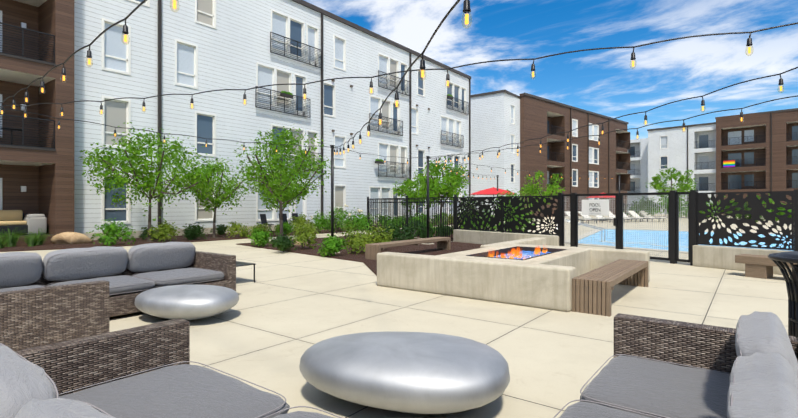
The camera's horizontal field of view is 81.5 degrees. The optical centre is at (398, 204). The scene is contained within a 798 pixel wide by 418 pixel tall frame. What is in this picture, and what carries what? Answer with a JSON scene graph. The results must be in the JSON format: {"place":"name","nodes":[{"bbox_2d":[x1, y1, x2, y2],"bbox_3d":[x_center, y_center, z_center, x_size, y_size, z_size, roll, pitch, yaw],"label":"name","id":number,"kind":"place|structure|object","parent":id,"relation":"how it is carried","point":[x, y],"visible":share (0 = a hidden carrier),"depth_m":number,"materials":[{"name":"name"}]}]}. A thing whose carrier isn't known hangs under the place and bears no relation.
{"place":"outdoors","nodes":[
{"label":"outdoors","id":0,"kind":"place"},
{"bbox_2d":[0,0,783,177],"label":"light bulb sockets","id":1,"kind":"object","parent":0,"point":[466,6],"visible":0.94,"depth_m":5.49,"materials":[{"name":"black plastic"}]},
{"bbox_2d":[0,0,784,178],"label":"festoon bulbs","id":2,"kind":"object","parent":1,"relation":"attached to","point":[373,89],"visible":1,"depth_m":5.16,"materials":[{"name":"yellow glass"}]},
{"bbox_2d":[0,213,790,417],"bbox_3d":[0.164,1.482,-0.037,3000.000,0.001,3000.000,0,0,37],"label":"ground","id":3,"kind":"structure","parent":0,"point":[278,320],"depth_m":6.03,"materials":[{"name":"beige concrete"}]},
{"bbox_2d":[0,0,73,244],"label":"apartment building","id":4,"kind":"structure","parent":3,"relation":"on","point":[37,155],"depth_m":17.78,"materials":[{"name":"brown brick"}]},
{"bbox_2d":[0,128,21,143],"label":"balcony bistro set","id":5,"kind":"object","parent":4,"relation":"on","point":[8,129],"visible":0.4,"depth_m":17.25,"materials":[{"name":"black metal"}]},
{"bbox_2d":[0,210,27,233],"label":"patio loveseat","id":6,"kind":"object","parent":4,"relation":"on","point":[11,220],"visible":0.92,"depth_m":17.12,"materials":[{"name":"beige fabric"}]},
{"bbox_2d":[24,214,46,234],"bbox_3d":[-13.837,0.743,17.632,0.550,0.780,0.620,0,0,37],"label":"covered grill","id":7,"kind":"object","parent":4,"relation":"on","point":[35,222],"visible":0.94,"depth_m":17.45,"materials":[{"name":"grey fabric"}]},
{"bbox_2d":[0,0,797,175],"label":"festoon cables","id":8,"kind":"object","parent":4,"relation":"attached to","point":[144,1],"visible":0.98,"depth_m":5.69,"materials":[{"name":"black rubber"}]},
{"bbox_2d":[0,242,235,350],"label":"outdoor sofa","id":9,"kind":"object","parent":3,"relation":"on","point":[57,296],"visible":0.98,"depth_m":6.03,"materials":[{"name":"wicker"}]},
{"bbox_2d":[135,285,238,319],"bbox_3d":[-2.771,1.272,6.041,1.320,0.420,0.937,0,0,10],"label":"coffee table","id":10,"kind":"object","parent":3,"relation":"on","point":[187,302],"visible":0.96,"depth_m":5.70,"materials":[{"name":"metal"}]},
{"bbox_2d":[0,220,483,275],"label":"mulch beds","id":11,"kind":"object","parent":3,"relation":"on","point":[420,248],"visible":0.23,"depth_m":16.02,"materials":[{"name":"brown soil"}]},
{"bbox_2d":[0,231,12,247],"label":"grass clump","id":12,"kind":"object","parent":11,"relation":"on","point":[2,241],"visible":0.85,"depth_m":15.36,"materials":[{"name":"green plant"}]},
{"bbox_2d":[1,225,25,246],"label":"grass clump","id":13,"kind":"object","parent":11,"relation":"on","point":[11,242],"visible":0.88,"depth_m":15.88,"materials":[{"name":"green plant"}]},
{"bbox_2d":[19,232,42,246],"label":"grass clump","id":14,"kind":"object","parent":11,"relation":"on","point":[31,241],"visible":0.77,"depth_m":16.08,"materials":[{"name":"green plant"}]},
{"bbox_2d":[27,229,50,244],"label":"grass clump","id":15,"kind":"object","parent":11,"relation":"on","point":[41,242],"visible":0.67,"depth_m":16.63,"materials":[{"name":"green plant"}]},
{"bbox_2d":[51,232,92,243],"bbox_3d":[-12.192,1.234,17.257,0.976,0.457,1.184,0,0,37],"label":"boulder","id":16,"kind":"object","parent":11,"relation":"on","point":[69,238],"visible":0.85,"depth_m":16.93,"materials":[{"name":"beige stone"}]},
{"bbox_2d":[87,218,135,245],"bbox_3d":[-10.252,1.038,16.604,1.238,1.139,1.380,0,0,11],"label":"shrub","id":17,"kind":"object","parent":11,"relation":"on","point":[112,230],"visible":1,"depth_m":16.53,"materials":[{"name":"green plant"}]},
{"bbox_2d":[79,122,214,241],"bbox_3d":[-9.853,-0.831,18.413,4.530,4.630,4.269,0,0,-11],"label":"tree","id":18,"kind":"object","parent":11,"relation":"on","point":[148,181],"visible":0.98,"depth_m":17.48,"materials":[{"name":"green plant"}]},
{"bbox_2d":[139,225,162,239],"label":"shrub","id":19,"kind":"object","parent":11,"relation":"on","point":[143,235],"visible":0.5,"depth_m":19.21,"materials":[{"name":"green plant"}]},
{"bbox_2d":[144,220,179,241],"bbox_3d":[-9.199,1.071,18.142,1.237,0.946,1.193,0,0,37],"label":"shrub","id":20,"kind":"object","parent":11,"relation":"on","point":[163,227],"visible":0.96,"depth_m":18.00,"materials":[{"name":"green plant"}]},
{"bbox_2d":[182,223,207,239],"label":"shrub","id":21,"kind":"object","parent":11,"relation":"on","point":[191,233],"visible":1,"depth_m":19.02,"materials":[{"name":"green plant"}]},
{"bbox_2d":[173,153,252,237],"bbox_3d":[-8.148,-0.414,20.294,3.137,3.796,3.579,0,0,5],"label":"tree","id":22,"kind":"object","parent":11,"relation":"on","point":[219,197],"visible":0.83,"depth_m":20.00,"materials":[{"name":"green plant"}]},
{"bbox_2d":[210,224,227,234],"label":"shrub","id":23,"kind":"object","parent":11,"relation":"on","point":[220,228],"visible":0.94,"depth_m":22.04,"materials":[{"name":"green plant"}]},
{"bbox_2d":[226,220,251,237],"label":"shrub","id":24,"kind":"object","parent":11,"relation":"on","point":[234,227],"visible":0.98,"depth_m":20.32,"materials":[{"name":"green plant"}]},
{"bbox_2d":[248,225,273,246],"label":"shrub bed","id":25,"kind":"object","parent":11,"relation":"on","point":[261,237],"visible":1,"depth_m":15.93,"materials":[{"name":"green plant"}]},
{"bbox_2d":[250,222,272,231],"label":"shrub","id":26,"kind":"object","parent":11,"relation":"on","point":[265,227],"visible":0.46,"depth_m":21.28,"materials":[{"name":"green plant"}]},
{"bbox_2d":[269,233,297,251],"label":"shrub bed","id":27,"kind":"object","parent":11,"relation":"on","point":[283,243],"visible":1,"depth_m":14.19,"materials":[{"name":"green plant"}]},
{"bbox_2d":[234,124,334,235],"bbox_3d":[-4.775,-0.972,19.380,4.016,4.909,4.238,0,0,37],"label":"tree","id":28,"kind":"object","parent":11,"relation":"on","point":[276,168],"visible":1,"depth_m":18.94,"materials":[{"name":"green plant"}]},
{"bbox_2d":[252,162,317,215],"bbox_3d":[-5.839,-0.456,23.561,3.018,3.878,3.306,0,0,18],"label":"tree","id":29,"kind":"object","parent":11,"relation":"on","point":[273,205],"visible":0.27,"depth_m":23.04,"materials":[{"name":"green plant"}]},
{"bbox_2d":[274,221,295,234],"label":"shrub","id":30,"kind":"object","parent":11,"relation":"on","point":[287,227],"visible":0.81,"depth_m":22.28,"materials":[{"name":"green plant"}]},
{"bbox_2d":[287,212,315,232],"bbox_3d":[-4.955,0.932,23.626,1.342,1.130,1.473,0,0,37],"label":"shrub","id":31,"kind":"object","parent":11,"relation":"on","point":[301,219],"visible":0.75,"depth_m":23.53,"materials":[{"name":"green plant"}]},
{"bbox_2d":[287,221,318,248],"bbox_3d":[-3.105,1.004,15.156,1.115,0.963,1.093,0,0,37],"label":"shrub bed","id":32,"kind":"object","parent":11,"relation":"on","point":[305,237],"visible":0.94,"depth_m":15.08,"materials":[{"name":"green plant"}]},
{"bbox_2d":[311,210,335,232],"bbox_3d":[-3.874,0.866,23.592,1.082,1.239,1.309,0,0,37],"label":"shrub bed","id":33,"kind":"object","parent":11,"relation":"on","point":[320,221],"visible":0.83,"depth_m":23.51,"materials":[{"name":"green plant"}]},
{"bbox_2d":[317,233,347,256],"bbox_3d":[-1.956,1.160,13.096,0.917,0.720,0.739,0,0,22],"label":"shrub bed","id":34,"kind":"object","parent":11,"relation":"on","point":[333,244],"visible":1,"depth_m":12.97,"materials":[{"name":"green plant"}]},
{"bbox_2d":[330,145,339,252],"bbox_3d":[-2.010,-0.152,13.976,0.480,3.270,0.480,0,0,37],"label":"light pole","id":35,"kind":"object","parent":11,"relation":"on","point":[332,190],"visible":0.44,"depth_m":13.94,"materials":[{"name":"black metal"}]},
{"bbox_2d":[324,217,346,231],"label":"shrub","id":36,"kind":"object","parent":11,"relation":"on","point":[338,227],"visible":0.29,"depth_m":24.85,"materials":[{"name":"green plant"}]},
{"bbox_2d":[325,204,354,233],"bbox_3d":[-3.038,0.704,23.696,1.938,1.563,1.486,0,0,37],"label":"shrub bed","id":37,"kind":"object","parent":11,"relation":"on","point":[340,213],"visible":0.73,"depth_m":23.53,"materials":[{"name":"green plant"}]},
{"bbox_2d":[339,207,374,235],"bbox_3d":[-1.692,0.801,19.578,1.702,1.370,1.399,0,0,14],"label":"shrub bed","id":38,"kind":"object","parent":11,"relation":"on","point":[361,224],"visible":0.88,"depth_m":19.41,"materials":[{"name":"green plant"}]},
{"bbox_2d":[341,226,379,254],"bbox_3d":[-1.131,1.071,13.808,1.150,0.889,1.360,0,0,37],"label":"shrub bed","id":39,"kind":"object","parent":11,"relation":"on","point":[356,241],"visible":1,"depth_m":13.64,"materials":[{"name":"green plant"}]},
{"bbox_2d":[361,222,393,247],"bbox_3d":[-0.714,1.062,14.850,1.089,1.020,1.118,0,0,37],"label":"shrub bed","id":40,"kind":"object","parent":11,"relation":"on","point":[382,236],"visible":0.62,"depth_m":14.73,"materials":[{"name":"green plant"}]},
{"bbox_2d":[374,214,391,227],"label":"shrub","id":41,"kind":"object","parent":11,"relation":"on","point":[383,221],"visible":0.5,"depth_m":28.28,"materials":[{"name":"green plant"}]},
{"bbox_2d":[374,223,407,240],"bbox_3d":[-0.348,1.071,16.295,1.217,0.831,1.166,0,0,26],"label":"shrub bed","id":42,"kind":"object","parent":11,"relation":"on","point":[398,234],"visible":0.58,"depth_m":16.30,"materials":[{"name":"green plant"}]},
{"bbox_2d":[387,215,404,229],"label":"shrub","id":43,"kind":"object","parent":11,"relation":"on","point":[395,222],"visible":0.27,"depth_m":23.65,"materials":[{"name":"green plant"}]},
{"bbox_2d":[365,237,450,259],"bbox_3d":[0.384,1.268,13.634,0.470,0.430,3.600,0,0,37],"label":"long bench","id":44,"kind":"object","parent":11,"relation":"on","point":[372,250],"visible":0.88,"depth_m":13.02,"materials":[{"name":"beige concrete"}]},
{"bbox_2d":[399,223,417,240],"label":"shrub bed","id":45,"kind":"object","parent":11,"relation":"on","point":[411,234],"visible":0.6,"depth_m":17.29,"materials":[{"name":"green plant"}]},
{"bbox_2d":[393,169,433,216],"bbox_3d":[1.273,-0.532,33.043,3.344,4.031,3.207,0,0,15],"label":"tree","id":46,"kind":"object","parent":11,"relation":"on","point":[408,183],"visible":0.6,"depth_m":32.62,"materials":[{"name":"green plant"}]},
{"bbox_2d":[409,213,423,233],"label":"shrub","id":47,"kind":"object","parent":11,"relation":"on","point":[416,219],"visible":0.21,"depth_m":22.58,"materials":[{"name":"green plant"}]},
{"bbox_2d":[409,218,426,234],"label":"shrub","id":48,"kind":"object","parent":11,"relation":"on","point":[416,223],"visible":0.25,"depth_m":21.56,"materials":[{"name":"green plant"}]},
{"bbox_2d":[416,211,430,221],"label":"shrub","id":49,"kind":"object","parent":11,"relation":"on","point":[423,216],"visible":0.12,"depth_m":32.37,"materials":[{"name":"green plant"}]},
{"bbox_2d":[414,222,434,237],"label":"shrub bed","id":50,"kind":"object","parent":11,"relation":"on","point":[423,231],"visible":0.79,"depth_m":19.35,"materials":[{"name":"green plant"}]},
{"bbox_2d":[421,156,433,243],"bbox_3d":[1.069,-0.152,17.136,0.480,3.270,0.480,0,0,37],"label":"light pole","id":51,"kind":"object","parent":11,"relation":"on","point":[427,158],"visible":0.79,"depth_m":17.10,"materials":[{"name":"black metal"}]},
{"bbox_2d":[430,212,444,223],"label":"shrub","id":52,"kind":"object","parent":11,"relation":"on","point":[439,218],"visible":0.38,"depth_m":33.72,"materials":[{"name":"green plant"}]},
{"bbox_2d":[416,156,469,225],"bbox_3d":[2.381,-0.559,25.048,2.810,4.084,3.640,0,0,17],"label":"tree","id":53,"kind":"object","parent":11,"relation":"on","point":[447,188],"visible":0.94,"depth_m":24.69,"materials":[{"name":"green plant"}]},
{"bbox_2d":[435,222,458,236],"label":"shrub","id":54,"kind":"object","parent":11,"relation":"on","point":[441,230],"visible":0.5,"depth_m":20.71,"materials":[{"name":"green plant"}]},
{"bbox_2d":[450,192,493,227],"bbox_3d":[3.120,0.465,19.695,1.925,2.040,1.880,0,0,37],"label":"shrub","id":55,"kind":"object","parent":11,"relation":"on","point":[477,213],"visible":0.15,"depth_m":19.71,"materials":[{"name":"green plant"}]},
{"bbox_2d":[472,209,494,231],"bbox_3d":[3.380,0.781,18.415,1.140,1.407,1.276,0,0,-16],"label":"screen shrub","id":56,"kind":"object","parent":11,"relation":"on","point":[483,222],"visible":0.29,"depth_m":18.30,"materials":[{"name":"green plant"}]},
{"bbox_2d":[494,189,539,228],"bbox_3d":[4.917,0.369,19.832,1.718,2.232,2.261,0,0,75],"label":"shrub","id":57,"kind":"object","parent":11,"relation":"on","point":[515,194],"visible":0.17,"depth_m":19.54,"materials":[{"name":"green plant"}]},
{"bbox_2d":[236,261,255,282],"bbox_3d":[-3.211,1.303,8.892,0.850,0.359,0.500,0,0,37],"label":"side table","id":58,"kind":"object","parent":3,"relation":"on","point":[238,264],"visible":0.27,"depth_m":8.82,"materials":[{"name":"black metal"}]},
{"bbox_2d":[260,214,273,231],"bbox_3d":[-6.996,1.001,24.547,0.567,1.022,0.470,0,0,20],"label":"patio chair","id":59,"kind":"object","parent":3,"relation":"on","point":[263,218],"visible":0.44,"depth_m":24.59,"materials":[{"name":"black metal"}]},
{"bbox_2d":[74,0,470,239],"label":"white building","id":60,"kind":"structure","parent":3,"relation":"on","point":[192,46],"depth_m":24.85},
{"bbox_2d":[279,213,289,224],"bbox_3d":[-6.247,1.001,25.364,0.470,1.022,0.567,0,0,-41],"label":"patio chair","id":61,"kind":"object","parent":3,"relation":"on","point":[285,217],"visible":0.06,"depth_m":25.57,"materials":[{"name":"black metal"}]},
{"bbox_2d":[292,213,297,225],"bbox_3d":[-5.740,1.001,26.358,0.567,1.022,0.470,0,0,32],"label":"patio chair","id":62,"kind":"object","parent":3,"relation":"on","point":[295,214],"visible":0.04,"depth_m":26.42,"materials":[{"name":"black metal"}]},
{"bbox_2d":[299,331,509,413],"bbox_3d":[0.022,1.252,3.519,1.600,0.460,1.100,0,0,14],"label":"coffee table","id":63,"kind":"object","parent":3,"relation":"on","point":[421,373],"visible":1,"depth_m":3.13,"materials":[{"name":"metal"}]},
{"bbox_2d":[367,194,483,239],"bbox_3d":[3.979,0.540,23.647,9.045,1.885,6.740,0,0,-35],"label":"picket fence","id":64,"kind":"object","parent":3,"relation":"on","point":[405,202],"visible":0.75,"depth_m":21.30,"materials":[{"name":"black metal"}]},
{"bbox_2d":[470,187,513,217],"bbox_3d":[5.951,0.182,29.135,2.864,2.600,2.864,0,0,-30],"label":"umbrella","id":65,"kind":"object","parent":3,"relation":"on","point":[493,191],"visible":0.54,"depth_m":28.48,"materials":[{"name":"red fabric"}]},
{"bbox_2d":[486,208,515,231],"bbox_3d":[3.962,0.785,17.873,1.433,1.400,1.220,0,0,37],"label":"screen shrub","id":66,"kind":"object","parent":3,"relation":"on","point":[495,226],"visible":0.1,"depth_m":17.78,"materials":[{"name":"green plant"}]},
{"bbox_2d":[377,237,649,311],"bbox_3d":[2.889,1.177,9.582,3.900,0.610,5.800,0,0,37],"label":"fire pit","id":67,"kind":"object","parent":3,"relation":"on","point":[543,281],"visible":0.9,"depth_m":7.53,"materials":[{"name":"beige concrete"}]},
{"bbox_2d":[488,246,546,258],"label":"flames","id":68,"kind":"object","parent":67,"relation":"on","point":[516,253],"visible":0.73,"depth_m":8.43,"materials":[{"name":"orange"}]},
{"bbox_2d":[494,250,550,258],"bbox_3d":[2.219,0.954,8.540,0.820,0.067,1.970,0,0,37],"label":"fire pit glass","id":69,"kind":"object","parent":67,"relation":"in","point":[527,254],"visible":0.4,"depth_m":8.60,"materials":[{"name":"blue glass"}]},
{"bbox_2d":[506,209,536,233],"bbox_3d":[4.439,0.771,17.049,1.318,1.429,1.089,0,0,37],"label":"screen shrub","id":70,"kind":"object","parent":3,"relation":"on","point":[520,223],"visible":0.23,"depth_m":16.91,"materials":[{"name":"green plant"}]},
{"bbox_2d":[519,170,565,220],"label":"tree","id":71,"kind":"object","parent":3,"relation":"on","point":[531,191],"visible":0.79,"depth_m":42.02,"materials":[{"name":"green plant"}]},
{"bbox_2d":[566,211,590,223],"bbox_3d":[14.262,1.018,37.056,0.750,0.929,2.089,0,0,-26],"label":"lounger","id":72,"kind":"object","parent":3,"relation":"on","point":[568,214],"visible":0.25,"depth_m":37.32,"materials":[{"name":"beige"}]},
{"bbox_2d":[578,211,604,222],"bbox_3d":[15.614,1.018,37.702,0.750,0.929,2.089,0,0,-26],"label":"lounger","id":73,"kind":"object","parent":3,"relation":"on","point":[586,216],"visible":0.54,"depth_m":38.02,"materials":[{"name":"beige"}]},
{"bbox_2d":[586,193,614,220],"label":"umbrella","id":74,"kind":"object","parent":3,"relation":"on","point":[601,197],"visible":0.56,"depth_m":41.97,"materials":[{"name":"red fabric"}]},
{"bbox_2d":[595,215,611,221],"bbox_3d":[16.966,1.018,38.347,0.750,0.929,2.089,0,0,-26],"label":"lounger","id":75,"kind":"object","parent":3,"relation":"on","point":[596,216],"visible":0.25,"depth_m":38.54,"materials":[{"name":"beige"}]},
{"bbox_2d":[572,259,647,316],"bbox_3d":[3.459,1.252,7.411,0.490,0.460,2.850,0,0,37],"label":"bench","id":76,"kind":"object","parent":3,"relation":"on","point":[591,291],"visible":0.98,"depth_m":6.41,"materials":[{"name":"brown wood"}]},
{"bbox_2d":[558,190,697,265],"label":"pool gates","id":77,"kind":"object","parent":3,"relation":"on","point":[672,226],"visible":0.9,"depth_m":12.34,"materials":[{"name":"black metal"}]},
{"bbox_2d":[582,199,608,215],"bbox_3d":[5.666,0.083,13.394,0.860,0.460,0.012,0,0,55],"label":"pool sign","id":78,"kind":"object","parent":77,"relation":"attached to","point":[602,205],"visible":1,"depth_m":13.35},
{"bbox_2d":[623,212,642,221],"bbox_3d":[19.671,1.018,39.638,0.750,0.929,2.089,0,0,-26],"label":"lounger","id":79,"kind":"object","parent":3,"relation":"on","point":[624,216],"visible":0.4,"depth_m":39.21,"materials":[{"name":"beige"}]},
{"bbox_2d":[627,211,653,221],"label":"lounger","id":80,"kind":"object","parent":3,"relation":"on","point":[632,213],"visible":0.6,"depth_m":40.69,"materials":[{"name":"beige"}]},
{"bbox_2d":[623,197,661,220],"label":"pool hedge","id":81,"kind":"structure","parent":3,"relation":"on","point":[643,205],"depth_m":41.66,"materials":[{"name":"green plant"}]},
{"bbox_2d":[631,196,659,216],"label":"hedge","id":82,"kind":"object","parent":3,"relation":"on","point":[648,206],"visible":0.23,"depth_m":53.94,"materials":[{"name":"green plant"}]},
{"bbox_2d":[640,211,665,221],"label":"lounger","id":83,"kind":"object","parent":3,"relation":"on","point":[644,214],"visible":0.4,"depth_m":41.32,"materials":[{"name":"beige"}]},
{"bbox_2d":[557,220,782,253],"bbox_3d":[15.274,1.024,14.977,21.056,0.917,17.554,0,0,37],"label":"pool coping","id":84,"kind":"object","parent":3,"relation":"on","point":[598,230],"visible":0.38,"depth_m":18.32,"materials":[{"name":"beige concrete"}]},
{"bbox_2d":[646,167,697,199],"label":"tree","id":85,"kind":"object","parent":3,"relation":"on","point":[658,185],"visible":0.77,"depth_m":46.41,"materials":[{"name":"green plant"}]},
{"bbox_2d":[659,195,687,216],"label":"pool hedge","id":86,"kind":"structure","parent":3,"relation":"on","point":[666,205],"depth_m":40.70,"materials":[{"name":"green plant"}]},
{"bbox_2d":[687,196,719,220],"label":"pool hedge","id":87,"kind":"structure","parent":3,"relation":"on","point":[712,207],"depth_m":38.21,"materials":[{"name":"green plant"}]},
{"bbox_2d":[623,203,787,219],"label":"pool fence","id":88,"kind":"object","parent":3,"relation":"on","point":[685,210],"visible":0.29,"depth_m":49.56,"materials":[{"name":"black metal"}]},
{"bbox_2d":[718,196,737,217],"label":"hedge","id":89,"kind":"object","parent":3,"relation":"on","point":[726,207],"visible":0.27,"depth_m":47.17,"materials":[{"name":"green plant"}]},
{"bbox_2d":[720,202,764,222],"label":"pool hedge","id":90,"kind":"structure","parent":3,"relation":"on","point":[746,209],"depth_m":36.52,"materials":[{"name":"green plant"}]},
{"bbox_2d":[747,194,783,216],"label":"hedge","id":91,"kind":"object","parent":3,"relation":"on","point":[770,201],"visible":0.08,"depth_m":44.68,"materials":[{"name":"green plant"}]},
{"bbox_2d":[735,254,796,278],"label":"bench","id":92,"kind":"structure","parent":3,"relation":"on","point":[758,266],"depth_m":9.38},
{"bbox_2d":[768,203,790,220],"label":"pool hedge","id":93,"kind":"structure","parent":3,"relation":"on","point":[782,213],"depth_m":36.26,"materials":[{"name":"green plant"}]},
{"bbox_2d":[768,251,797,337],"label":"litter bin","id":94,"kind":"object","parent":3,"relation":"on","point":[779,259],"visible":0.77,"depth_m":4.13,"materials":[{"name":"black metal"}]},
{"bbox_2d":[471,90,629,216],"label":"building","id":95,"kind":"structure","parent":0,"point":[499,118],"depth_m":54.63,"materials":[{"name":"brown"}]},
{"bbox_2d":[304,0,797,139],"label":"sky","id":96,"kind":"structure","parent":0,"point":[605,82],"materials":[{"name":"blue"}]},
{"bbox_2d":[453,229,791,274],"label":"pool wall","id":97,"kind":"structure","parent":0,"point":[718,257],"depth_m":11.02,"materials":[{"name":"beige concrete"}]},
{"bbox_2d":[455,189,797,250],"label":"fence posts","id":98,"kind":"object","parent":97,"relation":"on","point":[795,219],"visible":0.52,"depth_m":9.70,"materials":[{"name":"black metal"}]},
{"bbox_2d":[457,191,793,250],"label":"decorative fence panels","id":99,"kind":"object","parent":98,"relation":"attached to","point":[757,210],"visible":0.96,"depth_m":10.92,"materials":[{"name":"black metal"}]},
{"bbox_2d":[578,229,792,250],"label":"pool water","id":100,"kind":"structure","parent":0,"point":[644,237],"depth_m":19.55,"materials":[{"name":"blue liquid"}]},
{"bbox_2d":[627,108,797,214],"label":"building","id":101,"kind":"structure","parent":0,"point":[755,152],"depth_m":67.78,"materials":[{"name":"white"}]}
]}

